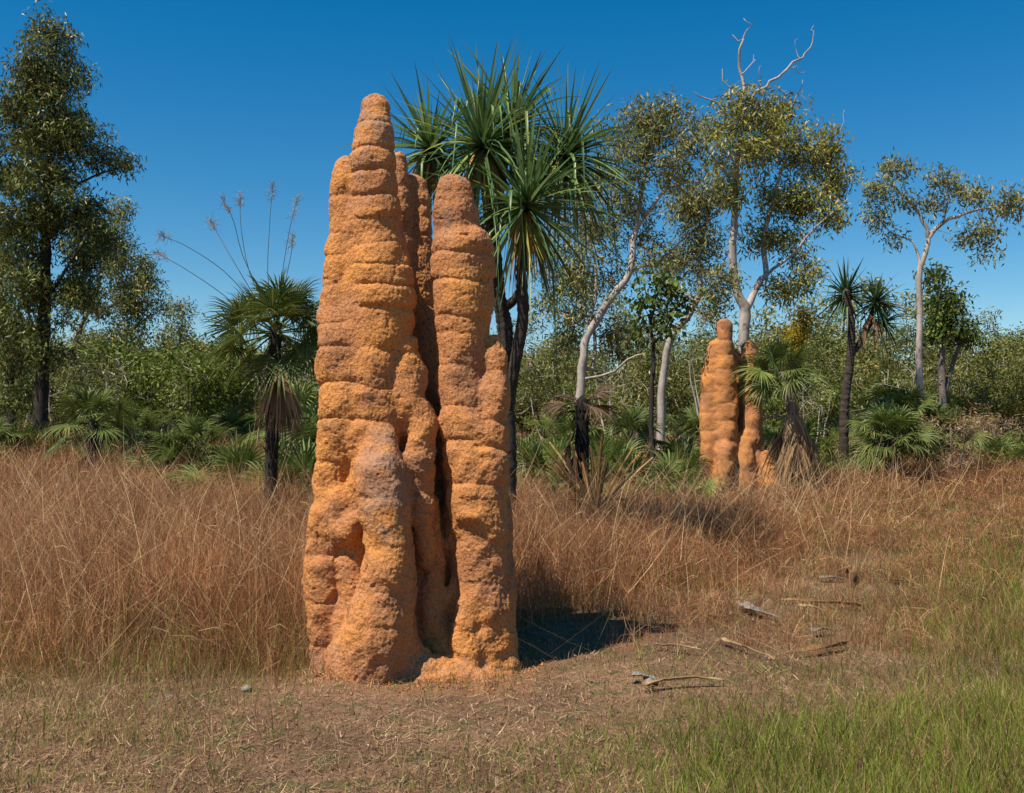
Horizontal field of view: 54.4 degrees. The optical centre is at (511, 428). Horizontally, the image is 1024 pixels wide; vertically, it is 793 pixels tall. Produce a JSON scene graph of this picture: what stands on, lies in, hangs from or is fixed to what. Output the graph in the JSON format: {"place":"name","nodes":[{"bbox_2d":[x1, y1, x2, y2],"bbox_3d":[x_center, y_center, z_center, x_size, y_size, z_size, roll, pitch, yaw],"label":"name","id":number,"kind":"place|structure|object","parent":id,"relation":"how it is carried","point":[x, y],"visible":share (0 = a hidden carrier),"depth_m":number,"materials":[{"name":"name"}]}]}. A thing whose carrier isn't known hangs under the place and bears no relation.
{"place":"outdoors","nodes":[
{"label":"outdoors","id":0,"kind":"place"},
{"bbox_2d":[0,429,1023,792],"bbox_3d":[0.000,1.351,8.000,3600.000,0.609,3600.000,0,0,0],"label":"ground","id":1,"kind":"structure","parent":0,"point":[444,703],"depth_m":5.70,"materials":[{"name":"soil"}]},
{"bbox_2d":[0,202,34,447],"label":"gum tree","id":2,"kind":"object","parent":1,"relation":"on","point":[10,379],"visible":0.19,"depth_m":26.91,"materials":[{"name":"green plant"}]},
{"bbox_2d":[0,416,40,460],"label":"fan palm","id":3,"kind":"object","parent":1,"relation":"on","point":[5,435],"visible":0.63,"depth_m":23.76,"materials":[{"name":"green plant"}]},
{"bbox_2d":[0,422,53,457],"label":"fan palm","id":4,"kind":"object","parent":1,"relation":"on","point":[23,431],"visible":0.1,"depth_m":24.52,"materials":[{"name":"green plant"}]},
{"bbox_2d":[3,417,83,462],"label":"fan palm","id":5,"kind":"object","parent":1,"relation":"on","point":[50,441],"visible":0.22,"depth_m":24.76,"materials":[{"name":"green plant"}]},
{"bbox_2d":[18,375,116,432],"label":"woodland tree","id":6,"kind":"object","parent":1,"relation":"on","point":[52,408],"visible":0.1,"depth_m":39.72,"materials":[{"name":"green plant"}]},
{"bbox_2d":[0,0,147,457],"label":"gum tree","id":7,"kind":"object","parent":1,"relation":"on","point":[53,133],"visible":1,"depth_m":24.71,"materials":[{"name":"green plant"}]},
{"bbox_2d":[23,348,130,435],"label":"woodland tree","id":8,"kind":"object","parent":1,"relation":"on","point":[76,374],"visible":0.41,"depth_m":30.60,"materials":[{"name":"green plant"}]},
{"bbox_2d":[34,382,146,477],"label":"fan palm","id":9,"kind":"object","parent":1,"relation":"on","point":[84,403],"visible":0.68,"depth_m":20.38,"materials":[{"name":"green plant"}]},
{"bbox_2d":[56,347,154,440],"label":"tree","id":10,"kind":"object","parent":1,"relation":"on","point":[114,361],"visible":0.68,"depth_m":29.02,"materials":[{"name":"green plant"}]},
{"bbox_2d":[59,190,172,381],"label":"gum tree","id":11,"kind":"object","parent":1,"relation":"on","point":[137,286],"visible":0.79,"depth_m":41.78,"materials":[{"name":"green plant"}]},
{"bbox_2d":[74,397,175,462],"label":"fan palm","id":12,"kind":"object","parent":1,"relation":"on","point":[142,417],"visible":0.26,"depth_m":22.84,"materials":[{"name":"green plant"}]},
{"bbox_2d":[82,407,172,459],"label":"fan palm","id":13,"kind":"object","parent":1,"relation":"on","point":[137,434],"visible":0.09,"depth_m":23.93,"materials":[{"name":"green plant"}]},
{"bbox_2d":[66,329,244,446],"bbox_3d":[-12.137,-0.900,32.882,5.606,4.940,4.822,0,0,38],"label":"woodland tree","id":14,"kind":"object","parent":1,"relation":"on","point":[134,356],"visible":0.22,"depth_m":32.71,"materials":[{"name":"green plant"}]},
{"bbox_2d":[110,422,216,479],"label":"fan palm","id":15,"kind":"object","parent":1,"relation":"on","point":[172,452],"visible":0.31,"depth_m":18.75,"materials":[{"name":"green plant"}]},
{"bbox_2d":[140,294,215,386],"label":"gum tree","id":16,"kind":"object","parent":1,"relation":"on","point":[166,340],"visible":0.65,"depth_m":49.70,"materials":[{"name":"green plant"}]},
{"bbox_2d":[96,349,262,437],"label":"woodland tree","id":17,"kind":"object","parent":1,"relation":"on","point":[203,388],"visible":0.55,"depth_m":29.65,"materials":[{"name":"green plant"}]},
{"bbox_2d":[157,452,231,491],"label":"fan palm","id":18,"kind":"object","parent":1,"relation":"on","point":[198,464],"visible":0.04,"depth_m":15.69,"materials":[{"name":"green plant"}]},
{"bbox_2d":[139,409,255,479],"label":"fan palm","id":19,"kind":"object","parent":1,"relation":"on","point":[189,430],"visible":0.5,"depth_m":18.83,"materials":[{"name":"green plant"}]},
{"bbox_2d":[130,337,267,440],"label":"woodland tree","id":20,"kind":"object","parent":1,"relation":"on","point":[237,383],"visible":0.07,"depth_m":33.69,"materials":[{"name":"green plant"}]},
{"bbox_2d":[155,343,254,440],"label":"tree","id":21,"kind":"object","parent":1,"relation":"on","point":[198,385],"visible":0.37,"depth_m":29.60,"materials":[{"name":"green plant"}]},
{"bbox_2d":[171,326,265,441],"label":"woodland tree","id":22,"kind":"object","parent":1,"relation":"on","point":[247,410],"visible":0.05,"depth_m":33.59,"materials":[{"name":"green plant"}]},
{"bbox_2d":[163,430,278,501],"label":"fan palm","id":23,"kind":"object","parent":1,"relation":"on","point":[249,454],"visible":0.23,"depth_m":14.33,"materials":[{"name":"green plant"}]},
{"bbox_2d":[199,404,255,445],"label":"fan palm","id":24,"kind":"object","parent":1,"relation":"on","point":[232,418],"visible":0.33,"depth_m":28.40,"materials":[{"name":"green plant"}]},
{"bbox_2d":[150,179,319,521],"bbox_3d":[-2.908,-0.620,11.614,2.350,4.600,1.800,0,0,0],"label":"fan palm","id":25,"kind":"object","parent":1,"relation":"on","point":[279,402],"visible":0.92,"depth_m":11.43,"materials":[{"name":"green plant"}]},
{"bbox_2d":[217,433,316,507],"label":"fan palm","id":26,"kind":"object","parent":1,"relation":"on","point":[294,457],"visible":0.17,"depth_m":13.31,"materials":[{"name":"green plant"}]},
{"bbox_2d":[234,378,319,457],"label":"fan palm","id":27,"kind":"object","parent":1,"relation":"on","point":[311,397],"visible":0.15,"depth_m":16.37,"materials":[{"name":"green plant"}]},
{"bbox_2d":[244,399,318,500],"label":"fan palm","id":28,"kind":"object","parent":1,"relation":"on","point":[312,418],"visible":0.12,"depth_m":14.33,"materials":[{"name":"green plant"}]},
{"bbox_2d":[248,332,319,410],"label":"woodland tree","id":29,"kind":"object","parent":1,"relation":"on","point":[297,373],"visible":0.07,"depth_m":29.41,"materials":[{"name":"green plant"}]},
{"bbox_2d":[301,93,520,684],"bbox_3d":[-0.671,-0.245,6.931,1.476,4.061,1.564,0,0,0],"label":"termite mound","id":30,"kind":"object","parent":1,"relation":"on","point":[410,481],"visible":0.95,"depth_m":6.57,"materials":[{"name":"orange soil"}]},
{"bbox_2d":[267,648,571,692],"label":"soil crumbs","id":31,"kind":"object","parent":1,"relation":"on","point":[483,687],"visible":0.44,"depth_m":6.37,"materials":[{"name":"orange soil"}]},
{"bbox_2d":[336,29,662,516],"bbox_3d":[-0.120,-1.291,11.133,3.582,6.330,3.307,0,0,16],"label":"screw palm","id":32,"kind":"object","parent":1,"relation":"on","point":[489,152],"visible":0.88,"depth_m":10.84,"materials":[{"name":"green plant"}]},
{"bbox_2d":[0,415,1023,688],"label":"dry grass","id":33,"kind":"structure","parent":1,"relation":"on","point":[534,563],"depth_m":9.38,"materials":[{"name":"plant"}]},
{"bbox_2d":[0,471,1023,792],"bbox_3d":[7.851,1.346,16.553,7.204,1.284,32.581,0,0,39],"label":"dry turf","id":34,"kind":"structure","parent":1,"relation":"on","point":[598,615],"depth_m":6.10,"materials":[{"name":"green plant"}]},
{"bbox_2d":[641,675,724,685],"bbox_3d":[1.052,1.550,6.134,0.516,0.062,0.066,0,0,-6],"label":"dead strap leaf","id":35,"kind":"object","parent":34,"relation":"on","point":[645,683],"visible":1,"depth_m":6.12,"materials":[{"name":"beige plant"}]},
{"bbox_2d":[784,640,848,652],"bbox_3d":[2.179,1.558,7.101,0.625,0.047,0.081,0,0,-35],"label":"dead strap leaf","id":36,"kind":"object","parent":34,"relation":"on","point":[805,648],"visible":0.87,"depth_m":7.08,"materials":[{"name":"beige plant"}]},
{"bbox_2d":[0,474,1023,792],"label":"green grass","id":37,"kind":"structure","parent":1,"relation":"on","point":[868,766],"depth_m":5.13,"materials":[{"name":"green plant"}]},
{"bbox_2d":[490,310,542,346],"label":"woodland tree","id":38,"kind":"object","parent":1,"relation":"on","point":[529,327],"visible":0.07,"depth_m":61.86,"materials":[{"name":"plant"}]},
{"bbox_2d":[516,430,546,460],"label":"fan palm","id":39,"kind":"object","parent":1,"relation":"on","point":[521,442],"visible":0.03,"depth_m":21.00,"materials":[{"name":"green plant"}]},
{"bbox_2d":[515,381,576,439],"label":"woodland tree","id":40,"kind":"object","parent":1,"relation":"on","point":[522,423],"visible":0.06,"depth_m":58.90,"materials":[{"name":"green plant"}]},
{"bbox_2d":[515,373,586,443],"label":"woodland tree","id":41,"kind":"object","parent":1,"relation":"on","point":[533,416],"visible":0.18,"depth_m":38.08,"materials":[{"name":"green plant"}]},
{"bbox_2d":[515,338,589,437],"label":"bare sapling","id":42,"kind":"object","parent":1,"relation":"on","point":[531,369],"visible":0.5,"depth_m":30.29,"materials":[{"name":"green plant"}]},
{"bbox_2d":[517,341,604,442],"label":"woodland tree","id":43,"kind":"object","parent":1,"relation":"on","point":[545,380],"visible":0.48,"depth_m":31.64,"materials":[{"name":"green plant"}]},
{"bbox_2d":[516,428,618,503],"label":"fan palm","id":44,"kind":"object","parent":1,"relation":"on","point":[541,458],"visible":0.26,"depth_m":16.95,"materials":[{"name":"green plant"}]},
{"bbox_2d":[517,404,617,470],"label":"fan palm","id":45,"kind":"object","parent":1,"relation":"on","point":[561,425],"visible":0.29,"depth_m":20.94,"materials":[{"name":"green plant"}]},
{"bbox_2d":[538,384,625,512],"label":"burnt palm","id":46,"kind":"object","parent":1,"relation":"on","point":[582,408],"visible":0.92,"depth_m":13.92,"materials":[{"name":"black plant"}]},
{"bbox_2d":[540,382,626,438],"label":"woodland tree","id":47,"kind":"object","parent":1,"relation":"on","point":[588,395],"visible":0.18,"depth_m":35.64,"materials":[{"name":"green plant"}]},
{"bbox_2d":[550,338,616,386],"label":"woodland tree","id":48,"kind":"object","parent":1,"relation":"on","point":[600,361],"visible":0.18,"depth_m":60.04,"materials":[{"name":"green plant"}]},
{"bbox_2d":[545,435,652,521],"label":"sprouting palm","id":49,"kind":"object","parent":1,"relation":"on","point":[586,480],"visible":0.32,"depth_m":13.72,"materials":[{"name":"green plant"}]},
{"bbox_2d":[574,423,656,491],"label":"fan palm","id":50,"kind":"object","parent":1,"relation":"on","point":[619,448],"visible":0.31,"depth_m":19.30,"materials":[{"name":"green plant"}]},
{"bbox_2d":[525,84,711,432],"bbox_3d":[2.202,-2.888,21.395,4.200,8.968,2.170,0,0,13],"label":"white gum","id":51,"kind":"object","parent":1,"relation":"on","point":[652,141],"visible":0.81,"depth_m":21.13,"materials":[{"name":"green plant"}]},
{"bbox_2d":[552,333,691,442],"bbox_3d":[3.593,-0.826,32.639,4.377,4.632,4.414,0,0,-7],"label":"woodland tree","id":52,"kind":"object","parent":1,"relation":"on","point":[646,363],"visible":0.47,"depth_m":32.17,"materials":[{"name":"green plant"}]},
{"bbox_2d":[572,352,678,437],"bbox_3d":[3.085,-0.289,28.231,2.845,3.792,2.828,0,0,-4],"label":"leafy shrub","id":53,"kind":"object","parent":1,"relation":"on","point":[629,380],"visible":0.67,"depth_m":28.12,"materials":[{"name":"green plant"}]},
{"bbox_2d":[571,279,689,437],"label":"woodland tree","id":54,"kind":"object","parent":1,"relation":"on","point":[627,319],"visible":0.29,"depth_m":53.62,"materials":[{"name":"green plant"}]},
{"bbox_2d":[587,377,673,439],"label":"woodland tree","id":55,"kind":"object","parent":1,"relation":"on","point":[668,426],"visible":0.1,"depth_m":35.62,"materials":[{"name":"green plant"}]},
{"bbox_2d":[590,403,678,476],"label":"fan palm","id":56,"kind":"object","parent":1,"relation":"on","point":[635,421],"visible":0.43,"depth_m":23.67,"materials":[{"name":"green plant"}]},
{"bbox_2d":[616,261,701,491],"bbox_3d":[2.792,-0.800,19.036,1.589,4.830,1.032,0,0,0],"label":"tree","id":57,"kind":"object","parent":1,"relation":"on","point":[672,287],"visible":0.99,"depth_m":18.96,"materials":[{"name":"green plant"}]},
{"bbox_2d":[618,336,705,441],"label":"woodland tree","id":58,"kind":"object","parent":1,"relation":"on","point":[682,404],"visible":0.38,"depth_m":35.17,"materials":[{"name":"green plant"}]},
{"bbox_2d":[649,403,700,448],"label":"fan palm","id":59,"kind":"object","parent":1,"relation":"on","point":[687,420],"visible":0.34,"depth_m":27.43,"materials":[{"name":"green plant"}]},
{"bbox_2d":[624,449,729,502],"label":"fan palm","id":60,"kind":"object","parent":1,"relation":"on","point":[675,468],"visible":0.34,"depth_m":17.87,"materials":[{"name":"green plant"}]},
{"bbox_2d":[640,435,715,487],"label":"fan palm","id":61,"kind":"object","parent":1,"relation":"on","point":[683,450],"visible":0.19,"depth_m":21.91,"materials":[{"name":"green plant"}]},
{"bbox_2d":[658,324,736,441],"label":"woodland tree","id":62,"kind":"object","parent":1,"relation":"on","point":[703,334],"visible":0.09,"depth_m":61.08,"materials":[{"name":"green plant"}]},
{"bbox_2d":[652,162,750,449],"bbox_3d":[4.683,-2.530,25.087,2.653,8.182,1.954,0,0,23],"label":"white gum","id":63,"kind":"object","parent":1,"relation":"on","point":[694,207],"visible":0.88,"depth_m":24.85,"materials":[{"name":"green plant"}]},
{"bbox_2d":[633,324,813,419],"bbox_3d":[8.612,-1.266,38.407,6.046,5.441,6.835,0,0,-43],"label":"woodland tree","id":64,"kind":"object","parent":1,"relation":"on","point":[704,339],"visible":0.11,"depth_m":37.96,"materials":[{"name":"green plant"}]},
{"bbox_2d":[669,337,784,434],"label":"bare sapling","id":65,"kind":"object","parent":1,"relation":"on","point":[702,357],"visible":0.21,"depth_m":27.35,"materials":[{"name":"grey plant"}]},
{"bbox_2d":[699,318,779,493],"bbox_3d":[4.927,-0.302,21.647,1.775,4.176,1.479,0,0,0],"label":"termite mound","id":66,"kind":"object","parent":1,"relation":"on","point":[725,419],"visible":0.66,"depth_m":21.33,"materials":[{"name":"orange soil"}]},
{"bbox_2d":[691,18,867,353],"bbox_3d":[7.332,-4.551,27.410,5.348,13.165,2.691,0,0,-17],"label":"white gum","id":67,"kind":"object","parent":1,"relation":"on","point":[774,136],"visible":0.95,"depth_m":27.20,"materials":[{"name":"green plant"}]},
{"bbox_2d":[727,334,831,500],"bbox_3d":[5.564,0.189,20.969,2.301,4.440,2.108,0,0,0],"label":"fan palm","id":68,"kind":"object","parent":1,"relation":"on","point":[791,438],"visible":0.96,"depth_m":20.72,"materials":[{"name":"green plant"}]},
{"bbox_2d":[777,306,816,401],"bbox_3d":[8.512,-0.753,29.986,1.395,6.016,1.182,0,0,0],"label":"wattle","id":69,"kind":"object","parent":1,"relation":"on","point":[799,333],"visible":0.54,"depth_m":29.87,"materials":[{"name":"yellow plant"}]},
{"bbox_2d":[762,414,838,457],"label":"fan palm","id":70,"kind":"object","parent":1,"relation":"on","point":[825,440],"visible":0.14,"depth_m":26.78,"materials":[{"name":"green plant"}]},
{"bbox_2d":[770,367,842,423],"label":"bare sapling","id":71,"kind":"object","parent":1,"relation":"on","point":[802,403],"visible":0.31,"depth_m":33.21,"materials":[{"name":"green plant"}]},
{"bbox_2d":[774,384,840,453],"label":"bare sapling","id":72,"kind":"object","parent":1,"relation":"on","point":[821,404],"visible":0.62,"depth_m":27.37,"materials":[{"name":"green plant"}]},
{"bbox_2d":[763,378,859,445],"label":"woodland tree","id":73,"kind":"object","parent":1,"relation":"on","point":[837,392],"visible":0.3,"depth_m":35.10,"materials":[{"name":"green plant"}]},
{"bbox_2d":[758,319,883,412],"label":"woodland tree","id":74,"kind":"object","parent":1,"relation":"on","point":[821,346],"visible":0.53,"depth_m":37.73,"materials":[{"name":"green plant"}]},
{"bbox_2d":[734,313,914,431],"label":"woodland tree","id":75,"kind":"object","parent":1,"relation":"on","point":[763,341],"visible":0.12,"depth_m":47.66,"materials":[{"name":"green plant"}]},
{"bbox_2d":[816,449,866,489],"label":"fan palm","id":76,"kind":"object","parent":1,"relation":"on","point":[833,454],"visible":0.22,"depth_m":24.44,"materials":[{"name":"green plant"}]},
{"bbox_2d":[727,268,978,424],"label":"woodland tree","id":77,"kind":"object","parent":1,"relation":"on","point":[818,320],"visible":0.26,"depth_m":55.04,"materials":[{"name":"green plant"}]},
{"bbox_2d":[802,371,908,436],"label":"woodland tree","id":78,"kind":"object","parent":1,"relation":"on","point":[862,389],"visible":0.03,"depth_m":39.02,"materials":[{"name":"green plant"}]},
{"bbox_2d":[807,255,919,468],"bbox_3d":[8.904,-1.574,25.208,2.812,5.721,2.161,0,0,0],"label":"screw palm","id":79,"kind":"object","parent":1,"relation":"on","point":[846,296],"visible":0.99,"depth_m":24.96,"materials":[{"name":"green plant"}]},
{"bbox_2d":[796,321,931,423],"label":"woodland tree","id":80,"kind":"object","parent":1,"relation":"on","point":[864,372],"visible":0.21,"depth_m":41.88,"materials":[{"name":"green plant"}]},
{"bbox_2d":[832,401,914,468],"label":"fan palm","id":81,"kind":"object","parent":1,"relation":"on","point":[858,419],"visible":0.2,"depth_m":26.52,"materials":[{"name":"green plant"}]},
{"bbox_2d":[830,357,937,412],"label":"bare sapling","id":82,"kind":"object","parent":1,"relation":"on","point":[887,382],"visible":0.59,"depth_m":31.37,"materials":[{"name":"green plant"}]},
{"bbox_2d":[850,377,933,443],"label":"fan palm","id":83,"kind":"object","parent":1,"relation":"on","point":[885,392],"visible":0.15,"depth_m":31.77,"materials":[{"name":"green plant"}]},
{"bbox_2d":[839,399,945,482],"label":"fan palm","id":84,"kind":"object","parent":1,"relation":"on","point":[881,415],"visible":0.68,"depth_m":23.64,"materials":[{"name":"green plant"}]},
{"bbox_2d":[844,405,944,480],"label":"fan palm","id":85,"kind":"object","parent":1,"relation":"on","point":[890,427],"visible":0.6,"depth_m":23.77,"materials":[{"name":"green plant"}]},
{"bbox_2d":[855,320,952,385],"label":"woodland tree","id":86,"kind":"object","parent":1,"relation":"on","point":[889,360],"visible":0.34,"depth_m":46.20,"materials":[{"name":"green plant"}]},
{"bbox_2d":[867,384,941,435],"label":"fan palm","id":87,"kind":"object","parent":1,"relation":"on","point":[910,398],"visible":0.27,"depth_m":29.24,"materials":[{"name":"green plant"}]},
{"bbox_2d":[883,394,966,444],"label":"fan palm","id":88,"kind":"object","parent":1,"relation":"on","point":[930,412],"visible":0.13,"depth_m":30.10,"materials":[{"name":"green plant"}]},
{"bbox_2d":[846,146,1023,421],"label":"white gum","id":89,"kind":"object","parent":1,"relation":"on","point":[878,187],"visible":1,"depth_m":29.94,"materials":[{"name":"green plant"}]},
{"bbox_2d":[906,366,985,412],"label":"bare sapling","id":90,"kind":"object","parent":1,"relation":"on","point":[950,385],"visible":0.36,"depth_m":33.55,"materials":[{"name":"green plant"}]},
{"bbox_2d":[892,340,1007,405],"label":"woodland tree","id":91,"kind":"object","parent":1,"relation":"on","point":[957,363],"visible":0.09,"depth_m":56.80,"materials":[{"name":"green plant"}]},
{"bbox_2d":[912,257,989,432],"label":"gum tree","id":92,"kind":"object","parent":1,"relation":"on","point":[942,321],"visible":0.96,"depth_m":32.86,"materials":[{"name":"green plant"}]},
{"bbox_2d":[899,305,1005,393],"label":"woodland tree","id":93,"kind":"object","parent":1,"relation":"on","point":[983,323],"visible":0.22,"depth_m":50.11,"materials":[{"name":"green plant"}]},
{"bbox_2d":[898,398,1008,484],"bbox_3d":[10.770,0.385,24.718,2.786,2.488,3.365,0,0,22],"label":"dry shrub","id":94,"kind":"object","parent":1,"relation":"on","point":[951,457],"visible":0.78,"depth_m":24.37,"materials":[{"name":"brown plant"}]},
{"bbox_2d":[908,406,1003,473],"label":"fan palm","id":95,"kind":"object","parent":1,"relation":"on","point":[984,438],"visible":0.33,"depth_m":26.36,"materials":[{"name":"green plant"}]},
{"bbox_2d":[929,392,996,443],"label":"fan palm","id":96,"kind":"object","parent":1,"relation":"on","point":[956,401],"visible":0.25,"depth_m":32.76,"materials":[{"name":"green plant"}]},
{"bbox_2d":[908,360,1023,429],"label":"woodland tree","id":97,"kind":"object","parent":1,"relation":"on","point":[977,386],"visible":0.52,"depth_m":33.60,"materials":[{"name":"green plant"}]},
{"bbox_2d":[911,321,1023,436],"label":"woodland tree","id":98,"kind":"object","parent":1,"relation":"on","point":[1010,347],"visible":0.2,"depth_m":40.44,"materials":[{"name":"green plant"}]},
{"bbox_2d":[946,402,1023,457],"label":"dry shrub","id":99,"kind":"object","parent":1,"relation":"on","point":[1011,420],"visible":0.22,"depth_m":30.68,"materials":[{"name":"brown plant"}]},
{"bbox_2d":[950,355,1023,439],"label":"woodland tree","id":100,"kind":"object","parent":1,"relation":"on","point":[1020,386],"visible":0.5,"depth_m":33.72,"materials":[{"name":"green plant"}]},
{"bbox_2d":[953,325,1023,438],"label":"woodland tree","id":101,"kind":"object","parent":1,"relation":"on","point":[989,352],"visible":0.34,"depth_m":37.01,"materials":[{"name":"green plant"}]},
{"bbox_2d":[964,429,1023,471],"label":"fan palm","id":102,"kind":"object","parent":1,"relation":"on","point":[1013,452],"visible":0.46,"depth_m":27.52,"materials":[{"name":"green plant"}]},
{"bbox_2d":[0,0,1023,428],"label":"sky","id":103,"kind":"structure","parent":0,"point":[228,97],"materials":[{"name":"blue"}]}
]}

